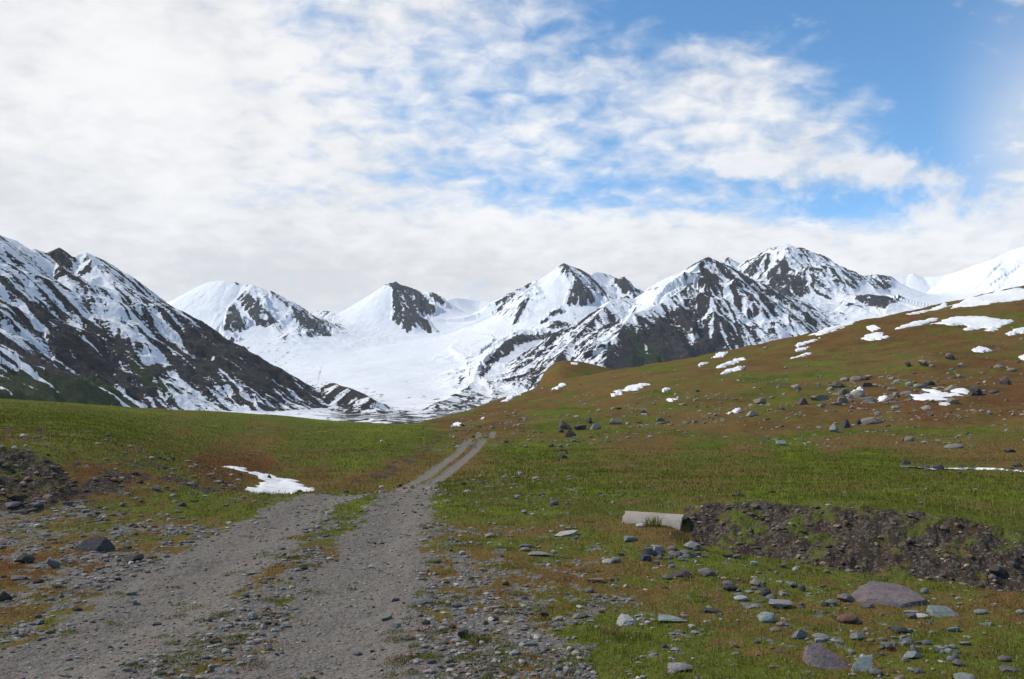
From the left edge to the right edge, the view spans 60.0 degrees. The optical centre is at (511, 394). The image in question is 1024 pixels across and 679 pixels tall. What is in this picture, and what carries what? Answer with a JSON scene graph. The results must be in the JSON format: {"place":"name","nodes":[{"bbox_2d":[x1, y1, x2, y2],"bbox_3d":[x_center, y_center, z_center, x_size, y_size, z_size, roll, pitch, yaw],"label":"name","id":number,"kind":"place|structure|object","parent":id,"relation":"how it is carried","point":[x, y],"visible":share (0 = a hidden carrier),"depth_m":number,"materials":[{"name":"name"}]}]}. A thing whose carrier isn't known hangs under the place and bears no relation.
{"place":"outdoors","nodes":[
{"label":"outdoors","id":0,"kind":"place"},
{"bbox_2d":[0,446,241,510],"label":"earth mound","id":1,"kind":"object","parent":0,"point":[38,484],"visible":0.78,"depth_m":17.23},
{"bbox_2d":[5,502,19,507],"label":"stone","id":2,"kind":"object","parent":1,"relation":"on","point":[10,504],"visible":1,"depth_m":15.49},
{"bbox_2d":[7,495,27,499],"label":"stone","id":3,"kind":"object","parent":1,"relation":"on","point":[20,497],"visible":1,"depth_m":15.85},
{"bbox_2d":[0,449,1023,591],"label":"rubble","id":4,"kind":"object","parent":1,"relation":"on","point":[727,506],"visible":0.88,"depth_m":13.24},
{"bbox_2d":[0,235,334,410],"bbox_3d":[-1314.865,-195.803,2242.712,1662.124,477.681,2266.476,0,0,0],"label":"mountain","id":5,"kind":"structure","parent":0,"point":[85,328],"depth_m":2145.78,"materials":[{"name":"stone"}]},
{"bbox_2d":[0,431,496,678],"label":"dirt road","id":6,"kind":"structure","parent":0,"point":[160,597],"depth_m":8.93,"materials":[{"name":"gravel"}]},
{"bbox_2d":[390,622,400,627],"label":"stone","id":7,"kind":"object","parent":6,"relation":"on","point":[396,625],"visible":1,"depth_m":7.86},
{"bbox_2d":[168,280,349,341],"bbox_3d":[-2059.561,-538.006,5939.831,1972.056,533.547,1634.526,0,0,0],"label":"mountain","id":8,"kind":"structure","parent":0,"point":[232,311],"depth_m":5836.51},
{"bbox_2d":[311,382,389,409],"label":"rocky ridge","id":9,"kind":"structure","parent":0,"point":[342,396],"depth_m":2460.62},
{"bbox_2d":[310,281,474,333],"bbox_3d":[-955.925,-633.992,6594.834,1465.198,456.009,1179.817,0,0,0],"label":"mountain","id":10,"kind":"structure","parent":0,"point":[394,307],"depth_m":6398.94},
{"bbox_2d":[446,294,506,310],"bbox_3d":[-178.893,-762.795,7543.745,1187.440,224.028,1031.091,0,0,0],"label":"mountain","id":11,"kind":"structure","parent":0,"point":[464,304],"depth_m":7758.68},
{"bbox_2d":[449,320,573,397],"bbox_3d":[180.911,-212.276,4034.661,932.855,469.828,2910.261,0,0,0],"label":"rocky ridge","id":12,"kind":"structure","parent":0,"point":[489,361],"depth_m":4247.46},
{"bbox_2d":[0,395,1023,678],"bbox_3d":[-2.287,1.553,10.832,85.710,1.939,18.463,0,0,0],"label":"ground","id":13,"kind":"structure","parent":0,"point":[257,606],"depth_m":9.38,"materials":[{"name":"plant"}]},
{"bbox_2d":[0,591,12,600],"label":"stone","id":14,"kind":"object","parent":13,"relation":"on","point":[4,595],"visible":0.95,"depth_m":8.76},
{"bbox_2d":[10,575,25,579],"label":"stone","id":15,"kind":"object","parent":13,"relation":"on","point":[17,577],"visible":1,"depth_m":9.82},
{"bbox_2d":[16,553,34,562],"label":"stone","id":16,"kind":"object","parent":13,"relation":"on","point":[27,558],"visible":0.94,"depth_m":10.75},
{"bbox_2d":[46,558,59,567],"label":"stone","id":17,"kind":"object","parent":13,"relation":"on","point":[52,563],"visible":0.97,"depth_m":10.39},
{"bbox_2d":[122,553,143,561],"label":"stone","id":18,"kind":"object","parent":13,"relation":"on","point":[134,557],"visible":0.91,"depth_m":10.83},
{"bbox_2d":[248,611,257,618],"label":"stone","id":19,"kind":"object","parent":13,"relation":"on","point":[253,614],"visible":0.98,"depth_m":8.05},
{"bbox_2d":[409,598,431,605],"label":"stone","id":20,"kind":"object","parent":13,"relation":"on","point":[416,601],"visible":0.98,"depth_m":8.64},
{"bbox_2d":[458,629,467,637],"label":"stone","id":21,"kind":"object","parent":13,"relation":"on","point":[462,633],"visible":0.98,"depth_m":7.43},
{"bbox_2d":[461,627,487,641],"bbox_3d":[-0.312,1.997,7.341,0.221,0.113,0.193,0,0,22],"label":"grass tuft","id":22,"kind":"object","parent":13,"relation":"on","point":[476,635],"visible":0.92,"depth_m":7.33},
{"bbox_2d":[528,551,549,554],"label":"stone","id":23,"kind":"object","parent":13,"relation":"on","point":[537,553],"visible":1,"depth_m":11.28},
{"bbox_2d":[555,530,577,535],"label":"stone","id":24,"kind":"object","parent":13,"relation":"on","point":[568,532],"visible":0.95,"depth_m":12.94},
{"bbox_2d":[572,612,588,618],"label":"stone","id":25,"kind":"object","parent":13,"relation":"on","point":[580,615],"visible":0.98,"depth_m":8.13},
{"bbox_2d":[587,578,602,582],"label":"stone","id":26,"kind":"object","parent":13,"relation":"on","point":[594,580],"visible":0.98,"depth_m":9.64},
{"bbox_2d":[598,623,626,635],"bbox_3d":[0.871,2.015,7.612,0.274,0.100,0.184,0,0,0],"label":"grass tuft","id":27,"kind":"object","parent":13,"relation":"on","point":[604,630],"visible":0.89,"depth_m":7.61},
{"bbox_2d":[616,613,636,625],"bbox_3d":[1.028,2.020,7.944,0.190,0.105,0.135,3,-4,3],"label":"stone","id":28,"kind":"object","parent":13,"relation":"on","point":[626,619],"visible":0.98,"depth_m":7.92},
{"bbox_2d":[608,629,653,643],"bbox_3d":[0.981,2.013,7.428,0.342,0.110,0.315,0,0,38],"label":"grass tuft","id":29,"kind":"object","parent":13,"relation":"on","point":[632,637],"visible":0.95,"depth_m":7.41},
{"bbox_2d":[624,536,638,541],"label":"stone","id":30,"kind":"object","parent":13,"relation":"on","point":[628,538],"visible":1,"depth_m":12.36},
{"bbox_2d":[640,554,651,560],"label":"stone","id":31,"kind":"object","parent":13,"relation":"on","point":[644,557],"visible":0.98,"depth_m":10.89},
{"bbox_2d":[642,547,654,554],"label":"stone","id":32,"kind":"object","parent":13,"relation":"on","point":[649,550],"visible":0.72,"depth_m":11.21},
{"bbox_2d":[643,515,662,526],"bbox_3d":[2.201,1.954,13.785,0.330,0.217,0.312,0,0,26],"label":"grass tuft","id":33,"kind":"object","parent":13,"relation":"on","point":[653,523],"visible":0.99,"depth_m":13.75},
{"bbox_2d":[621,511,686,530],"bbox_3d":[2.279,2.147,14.181,0.983,0.522,0.519,0,0,25],"label":"concrete pipe","id":34,"kind":"object","parent":13,"relation":"on","point":[673,520],"visible":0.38,"depth_m":14.04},
{"bbox_2d":[653,545,665,552],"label":"stone","id":35,"kind":"object","parent":13,"relation":"on","point":[659,548],"visible":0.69,"depth_m":11.44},
{"bbox_2d":[658,614,686,621],"bbox_3d":[1.426,2.027,8.027,0.269,0.036,0.226,3,-2,-9],"label":"stone","id":36,"kind":"object","parent":13,"relation":"on","point":[664,617],"visible":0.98,"depth_m":7.95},
{"bbox_2d":[667,662,692,671],"bbox_3d":[1.249,2.027,6.596,0.193,0.066,0.160,-1,0,1],"label":"stone","id":37,"kind":"object","parent":13,"relation":"on","point":[676,666],"visible":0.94,"depth_m":6.56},
{"bbox_2d":[671,570,692,577],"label":"stone","id":38,"kind":"object","parent":13,"relation":"on","point":[681,574],"visible":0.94,"depth_m":9.95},
{"bbox_2d":[684,541,700,549],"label":"stone","id":39,"kind":"object","parent":13,"relation":"on","point":[690,544],"visible":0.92,"depth_m":11.77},
{"bbox_2d":[697,568,715,576],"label":"stone","id":40,"kind":"object","parent":13,"relation":"on","point":[705,572],"visible":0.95,"depth_m":10.03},
{"bbox_2d":[702,607,722,612],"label":"stone","id":41,"kind":"object","parent":13,"relation":"on","point":[709,610],"visible":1,"depth_m":8.32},
{"bbox_2d":[722,584,736,590],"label":"stone","id":42,"kind":"object","parent":13,"relation":"on","point":[729,587],"visible":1,"depth_m":9.29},
{"bbox_2d":[733,595,747,600],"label":"stone","id":43,"kind":"object","parent":13,"relation":"on","point":[739,597],"visible":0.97,"depth_m":8.86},
{"bbox_2d":[750,578,761,586],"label":"stone","id":44,"kind":"object","parent":13,"relation":"on","point":[755,582],"visible":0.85,"depth_m":9.49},
{"bbox_2d":[760,587,770,596],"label":"stone","id":45,"kind":"object","parent":13,"relation":"on","point":[765,591],"visible":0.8,"depth_m":9.06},
{"bbox_2d":[757,611,775,622],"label":"stone","id":46,"kind":"object","parent":13,"relation":"on","point":[766,617],"visible":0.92,"depth_m":7.97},
{"bbox_2d":[769,599,792,607],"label":"stone","id":47,"kind":"object","parent":13,"relation":"on","point":[778,603],"visible":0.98,"depth_m":8.58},
{"bbox_2d":[792,629,807,638],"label":"stone","id":48,"kind":"object","parent":13,"relation":"on","point":[800,634],"visible":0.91,"depth_m":7.41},
{"bbox_2d":[812,633,829,640],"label":"stone","id":49,"kind":"object","parent":13,"relation":"on","point":[821,635],"visible":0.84,"depth_m":7.41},
{"bbox_2d":[803,643,850,668],"bbox_3d":[2.395,1.999,6.752,0.328,0.168,0.234,0,0,0],"label":"stone","id":50,"kind":"object","parent":13,"relation":"on","point":[819,655],"visible":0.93,"depth_m":6.72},
{"bbox_2d":[825,599,837,605],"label":"stone","id":51,"kind":"object","parent":13,"relation":"on","point":[832,602],"visible":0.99,"depth_m":8.62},
{"bbox_2d":[837,593,853,601],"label":"stone","id":52,"kind":"object","parent":13,"relation":"on","point":[843,597],"visible":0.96,"depth_m":8.75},
{"bbox_2d":[837,614,857,622],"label":"stone","id":53,"kind":"object","parent":13,"relation":"on","point":[846,618],"visible":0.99,"depth_m":7.97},
{"bbox_2d":[850,632,864,639],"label":"stone","id":54,"kind":"object","parent":13,"relation":"on","point":[856,635],"visible":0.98,"depth_m":7.40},
{"bbox_2d":[851,654,872,671],"bbox_3d":[2.624,2.029,6.644,0.219,0.138,0.086,0,0,-11],"label":"stone","id":55,"kind":"object","parent":13,"relation":"on","point":[865,662],"visible":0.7,"depth_m":6.65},
{"bbox_2d":[858,603,873,607],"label":"stone","id":56,"kind":"object","parent":13,"relation":"on","point":[867,605],"visible":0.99,"depth_m":8.50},
{"bbox_2d":[869,668,882,675],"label":"stone","id":57,"kind":"object","parent":13,"relation":"on","point":[877,671],"visible":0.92,"depth_m":6.49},
{"bbox_2d":[880,642,892,648],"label":"stone","id":58,"kind":"object","parent":13,"relation":"on","point":[886,644],"visible":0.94,"depth_m":7.10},
{"bbox_2d":[851,581,927,607],"bbox_3d":[3.742,2.010,8.782,0.762,0.215,0.591,0,0,0],"label":"stone","id":59,"kind":"object","parent":13,"relation":"on","point":[887,593],"visible":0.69,"depth_m":8.73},
{"bbox_2d":[890,626,910,632],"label":"stone","id":60,"kind":"object","parent":13,"relation":"on","point":[900,629],"visible":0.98,"depth_m":7.64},
{"bbox_2d":[905,612,916,618],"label":"stone","id":61,"kind":"object","parent":13,"relation":"on","point":[911,615],"visible":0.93,"depth_m":8.13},
{"bbox_2d":[903,651,921,657],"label":"stone","id":62,"kind":"object","parent":13,"relation":"on","point":[911,654],"visible":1,"depth_m":6.89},
{"bbox_2d":[915,613,928,617],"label":"stone","id":63,"kind":"object","parent":13,"relation":"on","point":[921,615],"visible":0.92,"depth_m":8.13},
{"bbox_2d":[926,605,959,617],"bbox_3d":[4.020,2.035,8.278,0.285,0.069,0.230,4,5,-2],"label":"stone","id":64,"kind":"object","parent":13,"relation":"on","point":[935,610],"visible":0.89,"depth_m":8.26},
{"bbox_2d":[951,658,963,665],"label":"stone","id":65,"kind":"object","parent":13,"relation":"on","point":[956,662],"visible":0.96,"depth_m":6.68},
{"bbox_2d":[953,672,975,678],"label":"stone","id":66,"kind":"object","parent":13,"relation":"on","point":[963,675],"visible":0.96,"depth_m":6.36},
{"bbox_2d":[973,609,987,614],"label":"stone","id":67,"kind":"object","parent":13,"relation":"on","point":[981,611],"visible":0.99,"depth_m":8.27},
{"bbox_2d":[998,655,1011,661],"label":"stone","id":68,"kind":"object","parent":13,"relation":"on","point":[1002,658],"visible":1,"depth_m":6.82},
{"bbox_2d":[999,665,1020,672],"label":"stone","id":69,"kind":"object","parent":13,"relation":"on","point":[1009,669],"visible":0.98,"depth_m":6.56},
{"bbox_2d":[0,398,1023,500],"bbox_3d":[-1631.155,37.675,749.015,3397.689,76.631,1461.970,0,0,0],"label":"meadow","id":70,"kind":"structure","parent":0,"point":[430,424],"depth_m":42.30,"materials":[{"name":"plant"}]},
{"bbox_2d":[223,466,313,493],"bbox_3d":[-7.054,2.665,26.983,3.626,1.237,17.692,0,0,-19],"label":"snow patch","id":71,"kind":"object","parent":70,"relation":"on","point":[273,484],"visible":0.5,"depth_m":29.21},
{"bbox_2d":[899,465,1023,471],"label":"stream","id":72,"kind":"structure","parent":70,"relation":"on","point":[962,468],"depth_m":35.08,"materials":[{"name":"white liquid"}]},
{"bbox_2d":[0,427,1023,678],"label":"gravel","id":73,"kind":"structure","parent":0,"point":[282,627],"depth_m":8.66,"materials":[{"name":"gravel"}]},
{"bbox_2d":[76,536,115,551],"bbox_3d":[-5.484,1.996,11.685,0.499,0.260,0.341,0,0,0],"label":"stone","id":74,"kind":"object","parent":73,"relation":"on","point":[99,543],"visible":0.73,"depth_m":11.62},
{"bbox_2d":[0,0,1023,312],"label":"sky","id":75,"kind":"structure","parent":0,"point":[319,155],"materials":[{"name":"white"}]},
{"bbox_2d":[451,263,643,339],"bbox_3d":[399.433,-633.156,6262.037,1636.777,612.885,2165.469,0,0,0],"label":"mountain","id":76,"kind":"structure","parent":0,"point":[563,292],"depth_m":5975.31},
{"bbox_2d":[221,295,963,423],"bbox_3d":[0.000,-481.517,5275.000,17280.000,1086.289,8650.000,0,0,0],"label":"snowfield","id":77,"kind":"structure","parent":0,"point":[405,378],"depth_m":4482.62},
{"bbox_2d":[505,257,839,390],"bbox_3d":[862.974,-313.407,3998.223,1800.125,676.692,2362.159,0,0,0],"label":"mountain","id":78,"kind":"structure","parent":0,"point":[707,305],"depth_m":3701.08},
{"bbox_2d":[721,257,740,268],"bbox_3d":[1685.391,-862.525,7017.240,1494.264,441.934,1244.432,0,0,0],"label":"mountain","id":79,"kind":"structure","parent":0,"point":[728,261],"depth_m":6931.94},
{"bbox_2d":[442,285,1023,464],"bbox_3d":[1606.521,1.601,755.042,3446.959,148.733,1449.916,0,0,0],"label":"hillside","id":80,"kind":"structure","parent":0,"point":[875,359],"depth_m":196.63,"materials":[{"name":"plant"}]},
{"bbox_2d":[501,393,520,401],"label":"snow patch","id":81,"kind":"object","parent":80,"relation":"on","point":[509,397],"visible":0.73,"depth_m":301.37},
{"bbox_2d":[559,420,572,429],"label":"boulder","id":82,"kind":"object","parent":80,"relation":"on","point":[563,425],"visible":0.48,"depth_m":94.49,"materials":[{"name":"stone"}]},
{"bbox_2d":[564,430,575,437],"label":"boulder","id":83,"kind":"object","parent":80,"relation":"on","point":[569,433],"visible":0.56,"depth_m":78.26,"materials":[{"name":"stone"}]},
{"bbox_2d":[574,425,586,429],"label":"boulder","id":84,"kind":"object","parent":80,"relation":"on","point":[580,427],"visible":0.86,"depth_m":97.31,"materials":[{"name":"stone"}]},
{"bbox_2d":[590,422,600,429],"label":"boulder","id":85,"kind":"object","parent":80,"relation":"on","point":[595,425],"visible":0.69,"depth_m":87.75,"materials":[{"name":"stone"}]},
{"bbox_2d":[609,418,622,423],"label":"boulder","id":86,"kind":"object","parent":80,"relation":"on","point":[616,421],"visible":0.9,"depth_m":103.05,"materials":[{"name":"stone"}]},
{"bbox_2d":[611,383,650,396],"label":"snow patch","id":87,"kind":"object","parent":80,"relation":"on","point":[633,387],"visible":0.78,"depth_m":224.60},
{"bbox_2d":[711,351,727,357],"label":"snow patch","id":88,"kind":"object","parent":80,"relation":"on","point":[720,354],"visible":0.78,"depth_m":347.02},
{"bbox_2d":[716,357,745,367],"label":"snow patch","id":89,"kind":"object","parent":80,"relation":"on","point":[736,360],"visible":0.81,"depth_m":302.67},
{"bbox_2d":[721,366,744,373],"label":"snow patch","id":90,"kind":"object","parent":80,"relation":"on","point":[730,370],"visible":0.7,"depth_m":272.57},
{"bbox_2d":[447,325,1023,447],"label":"scree","id":91,"kind":"structure","parent":80,"relation":"on","point":[924,441],"depth_m":118.53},
{"bbox_2d":[746,410,757,416],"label":"boulder","id":92,"kind":"object","parent":80,"relation":"on","point":[751,413],"visible":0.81,"depth_m":118.22,"materials":[{"name":"stone"}]},
{"bbox_2d":[753,398,765,403],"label":"boulder","id":93,"kind":"object","parent":80,"relation":"on","point":[760,401],"visible":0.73,"depth_m":156.50,"materials":[{"name":"stone"}]},
{"bbox_2d":[797,397,807,404],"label":"boulder","id":94,"kind":"object","parent":80,"relation":"on","point":[802,401],"visible":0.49,"depth_m":148.24,"materials":[{"name":"stone"}]},
{"bbox_2d":[795,337,819,347],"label":"snow patch","id":95,"kind":"object","parent":80,"relation":"on","point":[802,343],"visible":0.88,"depth_m":341.07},
{"bbox_2d":[810,395,828,400],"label":"boulder","id":96,"kind":"object","parent":80,"relation":"on","point":[819,397],"visible":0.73,"depth_m":158.95,"materials":[{"name":"stone"}]},
{"bbox_2d":[810,320,858,335],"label":"snow patch","id":97,"kind":"object","parent":80,"relation":"on","point":[828,330],"visible":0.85,"depth_m":376.37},
{"bbox_2d":[829,423,839,431],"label":"boulder","id":98,"kind":"object","parent":80,"relation":"on","point":[833,427],"visible":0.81,"depth_m":85.80,"materials":[{"name":"stone"}]},
{"bbox_2d":[830,381,842,387],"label":"boulder","id":99,"kind":"object","parent":80,"relation":"on","point":[836,384],"visible":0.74,"depth_m":200.48,"materials":[{"name":"stone"}]},
{"bbox_2d":[837,397,847,402],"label":"boulder","id":100,"kind":"object","parent":80,"relation":"on","point":[843,399],"visible":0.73,"depth_m":154.03,"materials":[{"name":"stone"}]},
{"bbox_2d":[840,418,849,427],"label":"boulder","id":101,"kind":"object","parent":80,"relation":"on","point":[845,423],"visible":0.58,"depth_m":94.13,"materials":[{"name":"stone"}]},
{"bbox_2d":[849,376,863,381],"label":"boulder","id":102,"kind":"object","parent":80,"relation":"on","point":[856,378],"visible":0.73,"depth_m":208.27,"materials":[{"name":"stone"}]},
{"bbox_2d":[850,389,865,397],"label":"boulder","id":103,"kind":"object","parent":80,"relation":"on","point":[859,393],"visible":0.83,"depth_m":163.41,"materials":[{"name":"stone"}]},
{"bbox_2d":[861,417,879,424],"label":"boulder","id":104,"kind":"object","parent":80,"relation":"on","point":[870,420],"visible":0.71,"depth_m":98.67,"materials":[{"name":"stone"}]},
{"bbox_2d":[866,325,880,331],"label":"snow patch","id":105,"kind":"object","parent":80,"relation":"on","point":[872,328],"visible":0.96,"depth_m":350.82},
{"bbox_2d":[861,332,889,340],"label":"snow patch","id":106,"kind":"object","parent":80,"relation":"on","point":[874,336],"visible":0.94,"depth_m":323.56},
{"bbox_2d":[895,318,937,328],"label":"snow patch","id":107,"kind":"object","parent":80,"relation":"on","point":[919,322],"visible":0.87,"depth_m":344.20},
{"bbox_2d":[907,302,947,314],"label":"snow patch","id":108,"kind":"object","parent":80,"relation":"on","point":[942,305],"visible":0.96,"depth_m":384.07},
{"bbox_2d":[910,388,968,405],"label":"snow patch","id":109,"kind":"object","parent":80,"relation":"on","point":[934,394],"visible":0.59,"depth_m":154.58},
{"bbox_2d":[943,443,963,448],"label":"boulder","id":110,"kind":"object","parent":80,"relation":"on","point":[952,446],"visible":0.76,"depth_m":53.66,"materials":[{"name":"stone"}]},
{"bbox_2d":[931,316,1012,331],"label":"snow patch","id":111,"kind":"object","parent":80,"relation":"on","point":[978,322],"visible":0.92,"depth_m":329.22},
{"bbox_2d":[970,386,982,394],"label":"boulder","id":112,"kind":"object","parent":80,"relation":"on","point":[978,390],"visible":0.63,"depth_m":153.78,"materials":[{"name":"stone"}]},
{"bbox_2d":[972,346,991,352],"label":"snow patch","id":113,"kind":"object","parent":80,"relation":"on","point":[980,349],"visible":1,"depth_m":259.01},
{"bbox_2d":[951,288,1023,308],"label":"snow patch","id":114,"kind":"object","parent":80,"relation":"on","point":[1010,295],"visible":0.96,"depth_m":381.51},
{"bbox_2d":[999,376,1010,384],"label":"boulder","id":115,"kind":"object","parent":80,"relation":"on","point":[1005,380],"visible":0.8,"depth_m":179.54,"materials":[{"name":"stone"}]},
{"bbox_2d":[1006,327,1023,335],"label":"snow patch","id":116,"kind":"object","parent":80,"relation":"on","point":[1016,331],"visible":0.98,"depth_m":299.24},
{"bbox_2d":[736,244,950,323],"bbox_3d":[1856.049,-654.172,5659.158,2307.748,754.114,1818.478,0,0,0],"label":"mountain","id":117,"kind":"structure","parent":0,"point":[831,287],"depth_m":5577.08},
{"bbox_2d":[684,498,1023,592],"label":"earth bank","id":118,"kind":"structure","parent":0,"point":[869,551],"depth_m":12.46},
{"bbox_2d":[989,564,1005,576],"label":"stone","id":119,"kind":"object","parent":118,"relation":"on","point":[996,569],"visible":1,"depth_m":11.29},
{"bbox_2d":[846,294,930,308],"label":"rocky ridge","id":120,"kind":"structure","parent":0,"point":[882,301],"depth_m":5102.73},
{"bbox_2d":[894,247,1023,298],"bbox_3d":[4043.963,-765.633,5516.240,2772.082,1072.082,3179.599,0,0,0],"label":"mountain","id":121,"kind":"structure","parent":0,"point":[1003,271],"depth_m":6192.21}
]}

